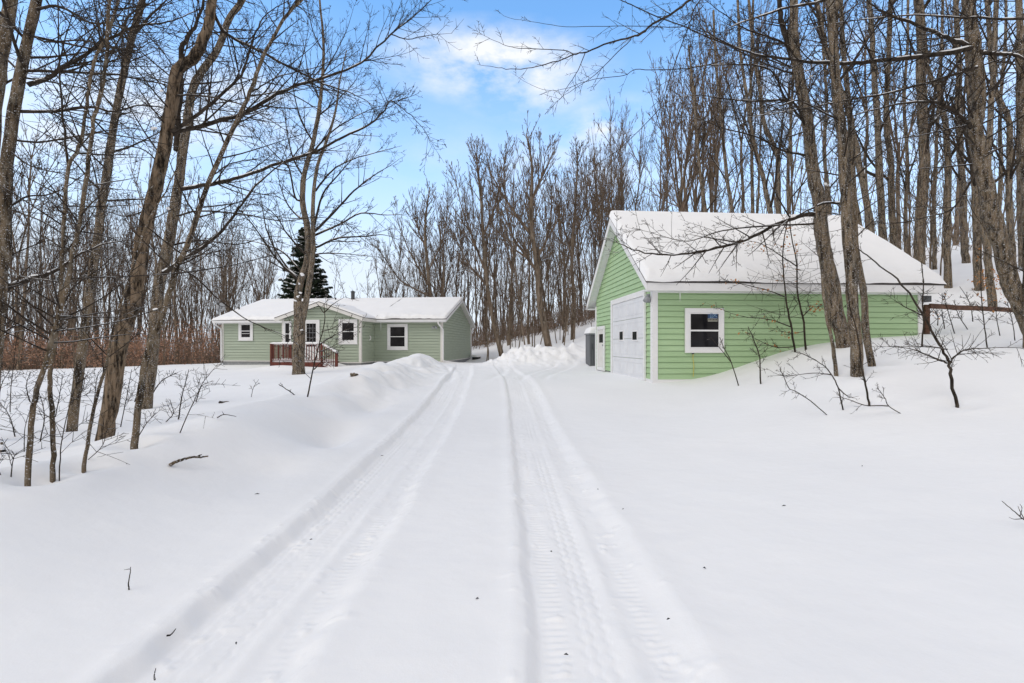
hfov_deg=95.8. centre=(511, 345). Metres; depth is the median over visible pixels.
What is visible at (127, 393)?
sapling
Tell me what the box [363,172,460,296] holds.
forest tree
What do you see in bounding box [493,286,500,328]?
understory tree
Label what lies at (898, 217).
forest tree
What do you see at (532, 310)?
understory tree
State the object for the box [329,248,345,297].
understory tree
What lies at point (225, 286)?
forest tree
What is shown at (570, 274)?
understory tree
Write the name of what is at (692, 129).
forest tree
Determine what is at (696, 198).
forest tree
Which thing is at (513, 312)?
understory tree
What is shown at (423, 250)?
forest tree
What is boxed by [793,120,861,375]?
young maple
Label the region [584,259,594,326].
understory tree
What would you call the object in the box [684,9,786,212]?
forest tree
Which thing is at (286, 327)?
window
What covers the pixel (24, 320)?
understory tree
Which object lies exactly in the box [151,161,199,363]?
forest tree
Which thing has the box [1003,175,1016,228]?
understory tree
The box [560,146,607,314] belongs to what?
forest tree
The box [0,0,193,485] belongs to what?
young maple
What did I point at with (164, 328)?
understory tree
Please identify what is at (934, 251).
forest tree
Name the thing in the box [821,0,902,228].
forest tree
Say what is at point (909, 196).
understory tree
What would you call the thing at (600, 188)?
forest tree
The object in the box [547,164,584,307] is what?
forest tree
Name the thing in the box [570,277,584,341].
understory tree
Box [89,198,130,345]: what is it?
forest tree
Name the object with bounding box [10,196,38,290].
forest tree
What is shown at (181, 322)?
understory tree
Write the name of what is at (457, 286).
understory tree
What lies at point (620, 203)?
forest tree
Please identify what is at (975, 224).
forest tree
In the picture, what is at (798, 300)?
sapling
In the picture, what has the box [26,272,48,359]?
understory tree
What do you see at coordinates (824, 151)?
forest tree
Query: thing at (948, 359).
sapling
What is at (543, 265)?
forest tree
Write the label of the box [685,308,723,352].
window
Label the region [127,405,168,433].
sapling
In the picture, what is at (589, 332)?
metal cabinet
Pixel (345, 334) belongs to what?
window
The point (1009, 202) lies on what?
forest tree
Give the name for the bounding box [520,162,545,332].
forest tree
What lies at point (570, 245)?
forest tree
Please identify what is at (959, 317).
sapling
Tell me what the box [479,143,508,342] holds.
forest tree
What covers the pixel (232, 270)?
forest tree
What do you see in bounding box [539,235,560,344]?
understory tree
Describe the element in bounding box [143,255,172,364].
understory tree
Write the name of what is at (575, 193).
forest tree
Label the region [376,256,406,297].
forest tree
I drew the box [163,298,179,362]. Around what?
understory tree
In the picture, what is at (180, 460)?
broken branch
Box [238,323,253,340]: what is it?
window
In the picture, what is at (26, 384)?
sapling
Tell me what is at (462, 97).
sky
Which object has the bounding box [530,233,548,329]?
understory tree
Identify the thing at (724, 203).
understory tree
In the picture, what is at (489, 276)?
understory tree
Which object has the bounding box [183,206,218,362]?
forest tree
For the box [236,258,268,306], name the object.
forest tree
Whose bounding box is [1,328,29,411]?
sapling
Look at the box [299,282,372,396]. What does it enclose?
sapling
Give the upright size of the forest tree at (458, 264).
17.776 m
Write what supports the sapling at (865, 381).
on the snowy ground
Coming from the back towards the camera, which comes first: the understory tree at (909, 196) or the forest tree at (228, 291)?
the forest tree at (228, 291)
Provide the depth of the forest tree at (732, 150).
43.59 m
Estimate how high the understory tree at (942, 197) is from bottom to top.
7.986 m
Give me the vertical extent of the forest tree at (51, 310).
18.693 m
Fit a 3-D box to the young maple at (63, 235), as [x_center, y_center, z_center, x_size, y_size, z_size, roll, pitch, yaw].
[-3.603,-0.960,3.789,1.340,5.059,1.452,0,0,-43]
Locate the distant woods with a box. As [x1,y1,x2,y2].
[4,72,1016,365]
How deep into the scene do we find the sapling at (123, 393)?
7.14 m
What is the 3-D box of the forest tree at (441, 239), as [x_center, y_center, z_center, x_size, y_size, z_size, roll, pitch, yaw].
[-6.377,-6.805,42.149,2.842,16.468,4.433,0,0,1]
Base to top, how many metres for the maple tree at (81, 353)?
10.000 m
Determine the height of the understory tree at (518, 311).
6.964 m
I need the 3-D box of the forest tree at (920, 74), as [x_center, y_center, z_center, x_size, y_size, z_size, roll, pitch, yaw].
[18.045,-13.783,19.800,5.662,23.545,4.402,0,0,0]
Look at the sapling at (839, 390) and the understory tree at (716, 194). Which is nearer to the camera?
the sapling at (839, 390)
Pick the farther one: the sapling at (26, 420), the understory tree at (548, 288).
the understory tree at (548, 288)
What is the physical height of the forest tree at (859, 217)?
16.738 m
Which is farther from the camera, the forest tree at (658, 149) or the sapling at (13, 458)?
the forest tree at (658, 149)
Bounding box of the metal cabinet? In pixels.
[584,327,594,365]
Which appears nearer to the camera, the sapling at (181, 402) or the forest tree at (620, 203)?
the sapling at (181, 402)
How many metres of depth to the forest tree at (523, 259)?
58.45 m
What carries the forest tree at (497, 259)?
on the snowy ground
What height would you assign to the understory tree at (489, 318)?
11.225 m
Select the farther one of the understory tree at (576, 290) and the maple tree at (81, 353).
the understory tree at (576, 290)
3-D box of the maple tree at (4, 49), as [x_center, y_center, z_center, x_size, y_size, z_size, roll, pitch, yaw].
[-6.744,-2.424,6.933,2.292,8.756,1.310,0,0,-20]
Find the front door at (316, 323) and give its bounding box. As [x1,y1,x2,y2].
[305,320,319,358]
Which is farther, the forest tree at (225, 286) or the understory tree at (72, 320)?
the understory tree at (72, 320)
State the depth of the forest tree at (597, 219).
35.34 m
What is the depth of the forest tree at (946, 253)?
19.91 m
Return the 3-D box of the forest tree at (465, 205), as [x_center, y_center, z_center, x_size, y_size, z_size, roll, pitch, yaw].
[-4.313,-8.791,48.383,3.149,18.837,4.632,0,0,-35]
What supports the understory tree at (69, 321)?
on the snowy ground
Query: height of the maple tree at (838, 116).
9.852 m
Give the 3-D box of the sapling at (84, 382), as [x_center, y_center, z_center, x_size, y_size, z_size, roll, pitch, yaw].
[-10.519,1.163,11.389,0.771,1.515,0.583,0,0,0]
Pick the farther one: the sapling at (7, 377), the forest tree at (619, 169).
the forest tree at (619, 169)
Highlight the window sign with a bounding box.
[708,313,717,321]
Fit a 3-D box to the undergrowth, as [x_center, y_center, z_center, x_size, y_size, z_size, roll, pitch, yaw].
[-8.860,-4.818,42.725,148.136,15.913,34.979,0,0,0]
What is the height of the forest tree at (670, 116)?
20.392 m
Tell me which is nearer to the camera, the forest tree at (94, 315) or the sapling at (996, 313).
the sapling at (996, 313)
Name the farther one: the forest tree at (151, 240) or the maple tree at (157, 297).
the forest tree at (151, 240)
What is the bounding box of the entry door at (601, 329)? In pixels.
[597,326,604,370]
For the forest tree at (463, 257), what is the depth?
53.77 m
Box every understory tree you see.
[8,278,35,354]
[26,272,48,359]
[30,295,48,359]
[32,244,83,368]
[38,291,54,349]
[45,222,85,367]
[46,276,72,348]
[58,262,99,363]
[59,280,82,357]
[64,302,78,355]
[68,291,98,366]
[101,295,117,333]
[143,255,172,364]
[151,255,176,364]
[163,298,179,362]
[168,294,190,363]
[190,304,203,363]
[198,289,213,362]
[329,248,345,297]
[399,257,414,296]
[413,257,423,296]
[416,246,434,296]
[450,261,464,301]
[463,218,503,359]
[481,250,497,360]
[490,177,543,344]
[491,211,528,348]
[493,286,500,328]
[498,262,512,347]
[499,255,516,332]
[506,271,520,346]
[508,262,523,346]
[512,233,530,341]
[512,276,525,339]
[513,202,533,348]
[515,201,543,346]
[515,206,554,345]
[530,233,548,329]
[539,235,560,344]
[544,237,559,342]
[545,231,569,329]
[548,195,581,341]
[556,259,579,319]
[557,210,588,324]
[558,189,587,345]
[559,243,579,342]
[569,264,586,314]
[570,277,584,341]
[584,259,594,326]
[596,194,621,253]
[707,161,728,212]
[710,179,724,210]
[742,139,771,213]
[865,62,941,253]
[875,25,954,260]
[897,65,966,269]
[928,129,968,275]
[993,78,1020,238]
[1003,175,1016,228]
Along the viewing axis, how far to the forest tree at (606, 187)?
48.97 m
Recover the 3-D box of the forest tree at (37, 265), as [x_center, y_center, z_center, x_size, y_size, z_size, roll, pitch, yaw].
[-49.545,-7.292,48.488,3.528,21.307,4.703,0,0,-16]
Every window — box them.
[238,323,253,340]
[283,321,291,341]
[339,319,356,343]
[387,324,407,349]
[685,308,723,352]
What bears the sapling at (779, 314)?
on the snowy ground
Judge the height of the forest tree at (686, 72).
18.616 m
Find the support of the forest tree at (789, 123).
on the snowy ground
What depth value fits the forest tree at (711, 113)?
36.07 m
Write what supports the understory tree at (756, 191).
on the snowy ground
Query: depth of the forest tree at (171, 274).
58.73 m
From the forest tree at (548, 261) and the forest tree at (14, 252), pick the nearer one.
the forest tree at (548, 261)
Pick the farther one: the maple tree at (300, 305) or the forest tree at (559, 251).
the forest tree at (559, 251)
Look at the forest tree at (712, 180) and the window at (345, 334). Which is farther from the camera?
the forest tree at (712, 180)
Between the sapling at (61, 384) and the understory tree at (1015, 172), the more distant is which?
the understory tree at (1015, 172)
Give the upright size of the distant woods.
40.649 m
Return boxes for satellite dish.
[216,303,225,314]
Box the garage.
[586,210,945,382]
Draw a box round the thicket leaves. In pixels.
[1,294,593,369]
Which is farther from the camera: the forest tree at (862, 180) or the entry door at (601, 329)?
the forest tree at (862, 180)
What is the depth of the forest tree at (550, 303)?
55.95 m
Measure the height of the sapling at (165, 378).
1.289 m
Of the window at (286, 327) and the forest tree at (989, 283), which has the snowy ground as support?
the forest tree at (989, 283)
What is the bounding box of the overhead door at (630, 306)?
[611,289,645,379]
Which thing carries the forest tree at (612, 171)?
on the snowy ground
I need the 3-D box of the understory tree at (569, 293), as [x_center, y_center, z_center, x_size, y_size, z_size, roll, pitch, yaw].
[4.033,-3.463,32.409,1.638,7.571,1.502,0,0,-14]
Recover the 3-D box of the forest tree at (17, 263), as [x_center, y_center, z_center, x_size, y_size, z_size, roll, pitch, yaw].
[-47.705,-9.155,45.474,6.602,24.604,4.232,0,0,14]
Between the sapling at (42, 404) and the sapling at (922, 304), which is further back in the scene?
the sapling at (922, 304)
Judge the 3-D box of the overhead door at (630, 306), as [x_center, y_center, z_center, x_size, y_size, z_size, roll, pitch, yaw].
[3.588,-0.273,14.517,0.050,2.565,3.315,0,0,-4]
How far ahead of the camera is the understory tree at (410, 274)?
42.83 m
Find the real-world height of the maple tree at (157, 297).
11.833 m
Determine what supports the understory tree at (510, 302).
on the snowy ground
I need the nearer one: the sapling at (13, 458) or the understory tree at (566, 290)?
the sapling at (13, 458)
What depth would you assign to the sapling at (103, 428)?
4.20 m
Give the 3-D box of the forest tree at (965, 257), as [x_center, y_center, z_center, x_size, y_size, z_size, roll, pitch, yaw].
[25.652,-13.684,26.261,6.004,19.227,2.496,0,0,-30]
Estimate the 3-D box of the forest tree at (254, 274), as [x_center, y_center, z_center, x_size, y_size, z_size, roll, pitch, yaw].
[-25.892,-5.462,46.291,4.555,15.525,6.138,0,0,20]
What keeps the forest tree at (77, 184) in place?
on the snowy ground
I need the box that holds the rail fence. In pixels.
[923,304,1010,333]
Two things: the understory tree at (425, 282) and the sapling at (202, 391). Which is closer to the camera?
the sapling at (202, 391)
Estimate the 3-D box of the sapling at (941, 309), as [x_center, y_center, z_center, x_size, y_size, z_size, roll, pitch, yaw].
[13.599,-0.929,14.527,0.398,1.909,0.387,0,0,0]
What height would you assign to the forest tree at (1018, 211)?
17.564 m
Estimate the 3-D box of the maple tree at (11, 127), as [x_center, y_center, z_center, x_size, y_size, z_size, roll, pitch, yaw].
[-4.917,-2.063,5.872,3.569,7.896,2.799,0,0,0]
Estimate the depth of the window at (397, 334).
28.93 m
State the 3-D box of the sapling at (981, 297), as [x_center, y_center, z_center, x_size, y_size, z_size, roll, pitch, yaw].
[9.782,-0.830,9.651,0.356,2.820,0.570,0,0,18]
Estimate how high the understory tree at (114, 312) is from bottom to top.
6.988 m
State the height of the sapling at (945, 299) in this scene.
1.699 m
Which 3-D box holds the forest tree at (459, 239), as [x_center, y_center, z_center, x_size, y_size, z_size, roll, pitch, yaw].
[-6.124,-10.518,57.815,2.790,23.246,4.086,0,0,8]
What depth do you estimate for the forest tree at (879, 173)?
20.90 m
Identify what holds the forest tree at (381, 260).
on the snowy ground
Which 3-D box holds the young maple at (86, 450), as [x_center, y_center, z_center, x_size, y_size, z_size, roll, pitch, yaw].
[-3.162,-0.100,4.030,1.234,3.345,0.709,0,0,0]
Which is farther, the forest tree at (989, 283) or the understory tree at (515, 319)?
the understory tree at (515, 319)
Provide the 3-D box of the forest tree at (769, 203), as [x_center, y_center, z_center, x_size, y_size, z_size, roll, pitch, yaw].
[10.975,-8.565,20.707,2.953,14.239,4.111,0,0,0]
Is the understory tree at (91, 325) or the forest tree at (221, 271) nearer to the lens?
the understory tree at (91, 325)
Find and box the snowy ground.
[0,241,1023,682]
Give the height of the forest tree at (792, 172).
20.216 m
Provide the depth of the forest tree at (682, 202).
27.05 m
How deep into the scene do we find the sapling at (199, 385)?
10.82 m
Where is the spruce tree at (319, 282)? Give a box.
[277,227,332,298]
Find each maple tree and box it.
[0,0,140,336]
[0,0,250,387]
[29,0,217,431]
[49,0,467,440]
[130,0,446,409]
[211,0,418,374]
[469,0,882,347]
[677,0,1023,334]
[710,0,940,376]
[796,0,904,366]
[959,0,1023,347]
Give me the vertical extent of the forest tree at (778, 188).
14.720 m
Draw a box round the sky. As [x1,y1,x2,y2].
[0,0,1023,351]
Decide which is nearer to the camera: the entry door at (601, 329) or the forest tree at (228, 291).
the entry door at (601, 329)
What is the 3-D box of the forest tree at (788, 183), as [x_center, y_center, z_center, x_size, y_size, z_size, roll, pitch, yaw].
[14.164,-9.331,23.696,2.911,14.101,4.599,0,0,-41]
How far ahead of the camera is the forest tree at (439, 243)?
51.96 m
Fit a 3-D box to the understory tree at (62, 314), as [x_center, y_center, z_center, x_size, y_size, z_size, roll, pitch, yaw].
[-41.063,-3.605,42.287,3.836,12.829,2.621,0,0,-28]
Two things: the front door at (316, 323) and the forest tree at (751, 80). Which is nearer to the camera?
the forest tree at (751, 80)
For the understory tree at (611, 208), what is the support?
on the snowy ground
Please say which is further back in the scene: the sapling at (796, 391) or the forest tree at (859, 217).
the forest tree at (859, 217)
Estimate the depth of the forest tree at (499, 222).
45.30 m
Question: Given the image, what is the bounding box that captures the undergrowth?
[2,210,1017,370]
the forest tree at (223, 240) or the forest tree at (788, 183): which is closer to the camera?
the forest tree at (788, 183)
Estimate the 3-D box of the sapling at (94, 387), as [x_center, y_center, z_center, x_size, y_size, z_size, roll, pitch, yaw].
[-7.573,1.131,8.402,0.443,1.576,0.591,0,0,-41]
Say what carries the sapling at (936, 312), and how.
on the snowy ground
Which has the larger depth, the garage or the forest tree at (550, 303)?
the forest tree at (550, 303)
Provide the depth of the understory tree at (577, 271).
43.40 m
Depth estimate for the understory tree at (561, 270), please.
33.28 m
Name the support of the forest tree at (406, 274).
on the snowy ground
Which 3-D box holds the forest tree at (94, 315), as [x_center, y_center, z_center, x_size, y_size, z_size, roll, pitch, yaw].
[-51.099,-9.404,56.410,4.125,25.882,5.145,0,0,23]
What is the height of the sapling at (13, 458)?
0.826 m
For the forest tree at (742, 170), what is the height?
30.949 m
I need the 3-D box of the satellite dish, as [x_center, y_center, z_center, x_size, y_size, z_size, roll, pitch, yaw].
[-20.004,-2.261,31.596,0.690,1.323,0.529,0,0,28]
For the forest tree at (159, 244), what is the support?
on the snowy ground
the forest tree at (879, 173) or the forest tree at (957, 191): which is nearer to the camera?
the forest tree at (879, 173)
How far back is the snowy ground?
3.64 m
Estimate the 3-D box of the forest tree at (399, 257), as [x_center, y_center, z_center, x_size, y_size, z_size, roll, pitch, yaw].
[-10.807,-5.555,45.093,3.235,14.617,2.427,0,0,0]
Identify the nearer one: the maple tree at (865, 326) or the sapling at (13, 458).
the sapling at (13, 458)
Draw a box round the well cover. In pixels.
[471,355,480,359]
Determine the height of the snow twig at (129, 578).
0.143 m
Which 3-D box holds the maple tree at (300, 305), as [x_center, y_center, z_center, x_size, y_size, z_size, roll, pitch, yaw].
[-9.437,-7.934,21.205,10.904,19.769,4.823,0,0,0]
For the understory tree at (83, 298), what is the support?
on the snowy ground
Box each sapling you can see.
[0,358,113,480]
[0,365,20,390]
[0,393,21,436]
[0,437,45,476]
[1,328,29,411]
[7,369,37,401]
[7,376,71,441]
[9,389,48,451]
[24,369,71,416]
[67,370,100,391]
[80,364,103,421]
[82,412,138,464]
[92,380,132,407]
[101,364,146,426]
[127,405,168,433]
[154,369,179,391]
[164,398,188,421]
[176,369,202,418]
[179,355,236,432]
[190,372,215,400]
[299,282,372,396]
[700,216,836,351]
[706,333,738,385]
[739,192,882,349]
[739,323,767,383]
[764,347,859,409]
[776,366,826,414]
[829,383,899,413]
[842,281,872,404]
[847,241,1023,407]
[906,259,943,345]
[930,309,941,325]
[936,288,952,328]
[939,293,954,333]
[949,300,967,329]
[960,287,977,321]
[966,238,999,347]
[989,300,1004,335]
[995,302,1015,340]
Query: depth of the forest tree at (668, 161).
31.07 m
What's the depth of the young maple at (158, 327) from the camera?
4.71 m
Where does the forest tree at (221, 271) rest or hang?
on the snowy ground
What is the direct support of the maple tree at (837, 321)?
on the snowy ground
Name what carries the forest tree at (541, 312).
on the snowy ground
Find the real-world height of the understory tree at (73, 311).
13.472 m
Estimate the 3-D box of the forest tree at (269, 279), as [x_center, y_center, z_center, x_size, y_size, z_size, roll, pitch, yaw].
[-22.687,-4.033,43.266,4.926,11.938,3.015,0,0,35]
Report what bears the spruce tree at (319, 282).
on the snowy ground
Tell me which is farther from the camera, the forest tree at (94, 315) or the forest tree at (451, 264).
the forest tree at (94, 315)
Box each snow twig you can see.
[125,567,130,589]
[1002,501,1023,519]
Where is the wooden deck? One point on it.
(275, 353)
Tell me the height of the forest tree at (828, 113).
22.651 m
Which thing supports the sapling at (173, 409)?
on the snowy ground
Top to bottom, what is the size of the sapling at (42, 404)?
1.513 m
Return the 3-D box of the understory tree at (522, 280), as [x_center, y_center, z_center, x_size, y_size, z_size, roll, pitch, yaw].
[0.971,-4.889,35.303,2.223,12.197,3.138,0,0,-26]
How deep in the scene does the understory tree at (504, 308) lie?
35.33 m
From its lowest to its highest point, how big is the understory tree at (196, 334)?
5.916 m
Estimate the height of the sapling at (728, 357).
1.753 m
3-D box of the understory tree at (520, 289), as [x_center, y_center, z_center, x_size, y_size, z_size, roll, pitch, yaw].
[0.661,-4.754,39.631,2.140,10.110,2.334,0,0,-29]
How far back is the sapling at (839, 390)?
7.36 m
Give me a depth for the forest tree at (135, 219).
56.02 m
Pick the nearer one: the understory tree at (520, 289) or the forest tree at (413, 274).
the understory tree at (520, 289)
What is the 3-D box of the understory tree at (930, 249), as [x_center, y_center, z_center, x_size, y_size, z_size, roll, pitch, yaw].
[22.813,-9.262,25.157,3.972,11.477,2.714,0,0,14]
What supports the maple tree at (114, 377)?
on the snowy ground
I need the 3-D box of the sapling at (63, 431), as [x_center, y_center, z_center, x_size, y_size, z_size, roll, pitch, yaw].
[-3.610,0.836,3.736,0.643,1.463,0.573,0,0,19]
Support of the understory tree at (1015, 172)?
on the snowy ground
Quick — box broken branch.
[169,454,207,466]
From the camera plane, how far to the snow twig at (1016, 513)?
3.56 m
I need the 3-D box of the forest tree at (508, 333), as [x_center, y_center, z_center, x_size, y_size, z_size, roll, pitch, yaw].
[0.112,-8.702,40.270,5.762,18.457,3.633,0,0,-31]
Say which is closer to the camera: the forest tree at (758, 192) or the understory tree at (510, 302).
the understory tree at (510, 302)
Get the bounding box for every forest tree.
[2,97,62,369]
[8,156,25,332]
[9,135,68,352]
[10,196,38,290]
[12,175,62,368]
[38,184,107,367]
[49,179,115,366]
[59,160,101,300]
[73,166,118,350]
[81,129,121,358]
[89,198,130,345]
[107,192,155,343]
[111,184,165,362]
[113,184,164,358]
[125,119,166,293]
[148,202,184,359]
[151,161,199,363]
[151,193,184,341]
[182,228,206,339]
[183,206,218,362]
[193,227,239,361]
[194,172,261,362]
[207,215,241,311]
[207,231,237,305]
[213,218,257,323]
[233,215,281,305]
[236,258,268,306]
[252,237,293,299]
[259,254,276,298]
[334,261,386,297]
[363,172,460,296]
[369,223,397,296]
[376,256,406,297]
[384,216,413,297]
[388,239,420,296]
[408,240,426,296]
[413,211,447,296]
[414,184,432,293]
[418,190,450,287]
[418,194,468,296]
[427,175,457,296]
[439,130,515,355]
[440,188,473,309]
[443,188,474,296]
[450,174,473,296]
[457,171,514,314]
[462,166,489,344]
[466,136,517,334]
[471,110,569,346]
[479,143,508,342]
[480,142,503,344]
[481,135,530,345]
[487,163,538,338]
[508,136,560,343]
[512,155,534,327]
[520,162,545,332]
[530,183,563,332]
[534,183,558,321]
[535,210,572,323]
[540,137,599,339]
[542,166,580,331]
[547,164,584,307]
[551,164,587,329]
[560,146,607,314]
[566,146,609,315]
[572,135,618,265]
[579,151,616,260]
[582,113,637,264]
[588,135,641,227]
[589,111,629,227]
[594,91,636,213]
[605,101,647,210]
[605,144,635,209]
[608,108,633,210]
[620,106,658,210]
[639,37,736,211]
[644,91,687,210]
[646,76,681,210]
[647,7,700,211]
[652,39,737,211]
[652,51,683,210]
[660,16,739,212]
[665,10,710,211]
[678,50,742,211]
[682,8,775,212]
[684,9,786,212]
[685,0,776,212]
[688,8,740,211]
[696,0,741,212]
[719,0,782,212]
[719,0,796,213]
[731,12,835,213]
[732,0,803,213]
[735,0,784,212]
[748,12,855,213]
[776,17,817,211]
[783,0,901,233]
[783,1,853,205]
[785,0,882,214]
[815,0,873,225]
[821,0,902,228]
[824,0,929,240]
[828,0,936,247]
[863,2,953,249]
[868,0,959,254]
[898,0,992,287]
[900,0,986,264]
[901,0,986,269]
[904,6,1018,290]
[926,0,1023,306]
[930,0,999,262]
[934,0,1023,270]
[935,0,997,245]
[949,3,1022,267]
[950,0,1015,210]
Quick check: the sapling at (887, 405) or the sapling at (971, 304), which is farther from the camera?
the sapling at (971, 304)
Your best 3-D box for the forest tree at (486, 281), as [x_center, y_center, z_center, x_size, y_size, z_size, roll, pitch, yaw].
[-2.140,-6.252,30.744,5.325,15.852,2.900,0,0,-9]
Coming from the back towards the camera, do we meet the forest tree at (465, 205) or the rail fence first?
the forest tree at (465, 205)
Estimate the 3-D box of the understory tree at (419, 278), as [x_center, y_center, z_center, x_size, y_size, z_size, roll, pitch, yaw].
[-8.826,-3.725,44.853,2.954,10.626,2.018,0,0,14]
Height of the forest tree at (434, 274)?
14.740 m
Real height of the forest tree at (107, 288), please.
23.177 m
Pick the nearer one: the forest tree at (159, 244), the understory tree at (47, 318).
the understory tree at (47, 318)
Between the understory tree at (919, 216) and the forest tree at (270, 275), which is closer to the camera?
the understory tree at (919, 216)
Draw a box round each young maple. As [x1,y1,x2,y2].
[0,0,176,482]
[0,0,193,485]
[64,132,220,472]
[116,0,388,449]
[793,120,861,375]
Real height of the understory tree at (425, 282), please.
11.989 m
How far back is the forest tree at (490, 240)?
45.19 m
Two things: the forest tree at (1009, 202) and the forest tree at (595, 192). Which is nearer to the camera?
the forest tree at (1009, 202)
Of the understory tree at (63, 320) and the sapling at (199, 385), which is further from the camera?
the understory tree at (63, 320)
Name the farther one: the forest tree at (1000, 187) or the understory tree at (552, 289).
the understory tree at (552, 289)
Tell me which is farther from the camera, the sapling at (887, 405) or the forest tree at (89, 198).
the forest tree at (89, 198)
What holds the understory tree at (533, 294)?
on the snowy ground
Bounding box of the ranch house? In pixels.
[211,291,475,364]
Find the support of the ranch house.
on the snowy ground
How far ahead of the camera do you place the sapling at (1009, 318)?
10.76 m
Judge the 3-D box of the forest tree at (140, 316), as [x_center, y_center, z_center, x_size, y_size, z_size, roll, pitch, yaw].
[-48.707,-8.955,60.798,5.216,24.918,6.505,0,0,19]
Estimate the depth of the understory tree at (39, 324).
45.19 m
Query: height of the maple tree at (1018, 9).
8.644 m
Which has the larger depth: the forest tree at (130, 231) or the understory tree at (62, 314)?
the forest tree at (130, 231)
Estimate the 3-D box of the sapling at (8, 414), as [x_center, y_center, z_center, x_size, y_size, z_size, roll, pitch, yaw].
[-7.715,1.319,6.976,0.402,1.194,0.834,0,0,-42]
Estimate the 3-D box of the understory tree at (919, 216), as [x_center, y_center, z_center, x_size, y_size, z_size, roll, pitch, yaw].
[15.797,-6.789,18.088,2.343,11.775,3.429,0,0,27]
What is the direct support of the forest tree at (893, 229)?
on the snowy ground
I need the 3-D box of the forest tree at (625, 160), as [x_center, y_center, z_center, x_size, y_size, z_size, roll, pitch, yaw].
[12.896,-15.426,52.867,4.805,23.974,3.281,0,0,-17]
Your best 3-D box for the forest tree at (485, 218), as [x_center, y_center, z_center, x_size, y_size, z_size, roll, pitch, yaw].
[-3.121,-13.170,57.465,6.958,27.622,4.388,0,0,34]
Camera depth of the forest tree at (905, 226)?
26.93 m
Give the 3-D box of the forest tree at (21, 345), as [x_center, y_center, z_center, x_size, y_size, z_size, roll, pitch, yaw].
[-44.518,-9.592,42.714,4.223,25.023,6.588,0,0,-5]
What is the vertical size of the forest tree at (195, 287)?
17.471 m
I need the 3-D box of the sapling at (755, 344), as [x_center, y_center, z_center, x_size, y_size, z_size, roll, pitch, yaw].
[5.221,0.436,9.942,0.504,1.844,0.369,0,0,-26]
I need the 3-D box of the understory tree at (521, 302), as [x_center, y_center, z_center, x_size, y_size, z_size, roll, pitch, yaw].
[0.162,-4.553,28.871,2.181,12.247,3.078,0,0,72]
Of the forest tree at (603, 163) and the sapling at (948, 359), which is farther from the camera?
the forest tree at (603, 163)
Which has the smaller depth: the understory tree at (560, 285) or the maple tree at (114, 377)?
the maple tree at (114, 377)
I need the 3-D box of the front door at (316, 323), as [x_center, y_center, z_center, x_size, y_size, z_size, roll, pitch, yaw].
[-11.912,-0.341,27.428,1.039,2.342,0.045,0,0,6]
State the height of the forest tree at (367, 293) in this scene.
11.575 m
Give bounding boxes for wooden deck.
[270,342,346,366]
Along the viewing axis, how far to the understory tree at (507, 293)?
43.36 m
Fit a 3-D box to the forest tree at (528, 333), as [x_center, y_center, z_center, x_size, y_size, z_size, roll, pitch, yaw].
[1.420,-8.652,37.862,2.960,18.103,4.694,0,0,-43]
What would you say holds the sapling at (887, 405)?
on the snowy ground
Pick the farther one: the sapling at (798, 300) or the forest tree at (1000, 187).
the forest tree at (1000, 187)
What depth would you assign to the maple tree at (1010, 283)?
9.40 m
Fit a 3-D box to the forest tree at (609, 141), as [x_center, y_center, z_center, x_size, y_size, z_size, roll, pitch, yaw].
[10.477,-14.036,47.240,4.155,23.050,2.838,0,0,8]
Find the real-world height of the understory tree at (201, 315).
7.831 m
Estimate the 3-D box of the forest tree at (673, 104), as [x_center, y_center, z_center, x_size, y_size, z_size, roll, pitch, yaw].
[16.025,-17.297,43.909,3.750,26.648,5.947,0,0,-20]
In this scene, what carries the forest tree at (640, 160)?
on the snowy ground
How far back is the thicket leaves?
42.43 m
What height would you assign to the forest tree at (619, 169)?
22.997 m

